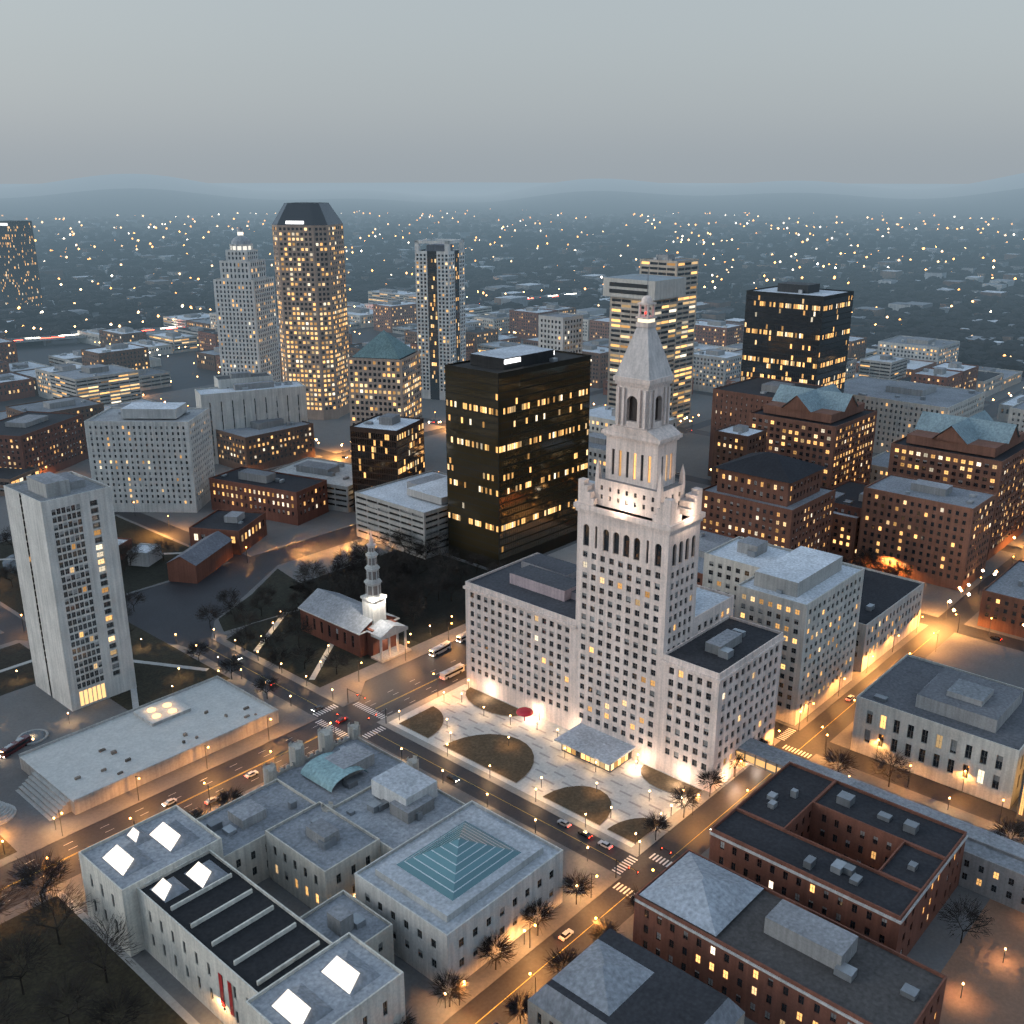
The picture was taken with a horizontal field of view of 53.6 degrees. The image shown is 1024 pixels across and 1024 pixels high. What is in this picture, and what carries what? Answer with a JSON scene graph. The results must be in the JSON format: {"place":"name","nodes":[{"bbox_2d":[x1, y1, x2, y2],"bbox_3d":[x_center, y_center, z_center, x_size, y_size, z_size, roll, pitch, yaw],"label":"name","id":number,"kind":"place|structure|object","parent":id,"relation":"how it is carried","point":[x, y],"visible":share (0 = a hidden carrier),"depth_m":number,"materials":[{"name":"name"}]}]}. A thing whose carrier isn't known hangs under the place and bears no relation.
{"place":"outdoors","nodes":[
{"label":"outdoors","id":0,"kind":"place"},
{"bbox_2d":[0,272,1023,1023],"bbox_3d":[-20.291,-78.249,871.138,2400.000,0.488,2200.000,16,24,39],"label":"ground","id":1,"kind":"structure","parent":0,"point":[532,778],"depth_m":372.46,"materials":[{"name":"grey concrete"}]},
{"bbox_2d":[5,290,580,344],"bbox_3d":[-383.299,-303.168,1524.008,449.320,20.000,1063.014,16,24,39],"label":"highway","id":2,"kind":"structure","parent":1,"relation":"on","point":[44,339],"depth_m":1284.46,"materials":[{"name":"grey asphalt"}]},
{"bbox_2d":[0,421,1001,941],"bbox_3d":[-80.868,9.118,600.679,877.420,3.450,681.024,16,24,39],"label":"cars","id":3,"kind":"object","parent":1,"relation":"on","point":[10,749],"visible":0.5,"depth_m":369.76,"materials":[{"name":"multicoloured metal"}]},
{"bbox_2d":[2,401,1013,1007],"bbox_3d":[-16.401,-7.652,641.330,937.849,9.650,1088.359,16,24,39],"label":"traffic lights","id":4,"kind":"object","parent":1,"relation":"on","point":[508,741],"visible":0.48,"depth_m":360.98,"materials":[{"name":"black metal"}]},
{"bbox_2d":[0,202,1023,725],"bbox_3d":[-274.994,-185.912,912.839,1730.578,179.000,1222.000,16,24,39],"label":"city buildings","id":5,"kind":"structure","parent":1,"relation":"on","point":[816,406],"depth_m":626.79,"materials":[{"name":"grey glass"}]},
{"bbox_2d":[0,471,1023,1023],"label":"buildings","id":6,"kind":"structure","parent":1,"relation":"on","point":[810,893],"depth_m":286.35,"materials":[{"name":"grey concrete"}]},
{"bbox_2d":[0,512,1023,1023],"bbox_3d":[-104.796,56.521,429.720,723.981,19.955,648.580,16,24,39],"label":"bare trees","id":7,"kind":"object","parent":1,"relation":"on","point":[394,568],"visible":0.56,"depth_m":326.62,"materials":[{"name":"brown plant"}]},
{"bbox_2d":[516,707,532,720],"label":"red umbrella sculpture","id":8,"kind":"object","parent":1,"relation":"on","point":[524,712],"visible":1,"depth_m":386.77,"materials":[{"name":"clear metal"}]},
{"bbox_2d":[463,268,785,792],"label":"tower building","id":9,"kind":"structure","parent":1,"relation":"on","point":[625,638],"depth_m":351.38,"materials":[{"name":"white stone"}]},
{"bbox_2d":[0,173,1023,219],"bbox_3d":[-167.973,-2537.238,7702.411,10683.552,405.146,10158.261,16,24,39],"label":"horizon hills","id":10,"kind":"structure","parent":0,"point":[129,195],"depth_m":7249.78,"materials":[{"name":"grey plant"}]},
{"bbox_2d":[0,182,1023,293],"bbox_3d":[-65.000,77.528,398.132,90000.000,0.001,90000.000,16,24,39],"label":"ground","id":11,"kind":"structure","parent":0,"point":[454,188],"depth_m":5324.56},
{"bbox_2d":[0,208,1023,625],"bbox_3d":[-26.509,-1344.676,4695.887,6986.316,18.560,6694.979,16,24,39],"label":"distant suburbs","id":12,"kind":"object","parent":11,"relation":"on","point":[890,300],"visible":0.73,"depth_m":2351.94,"materials":[{"name":"grey concrete"}]},
{"bbox_2d":[0,0,1023,183],"label":"sky","id":13,"kind":"structure","parent":0,"point":[206,91],"materials":[{"name":"grey"}]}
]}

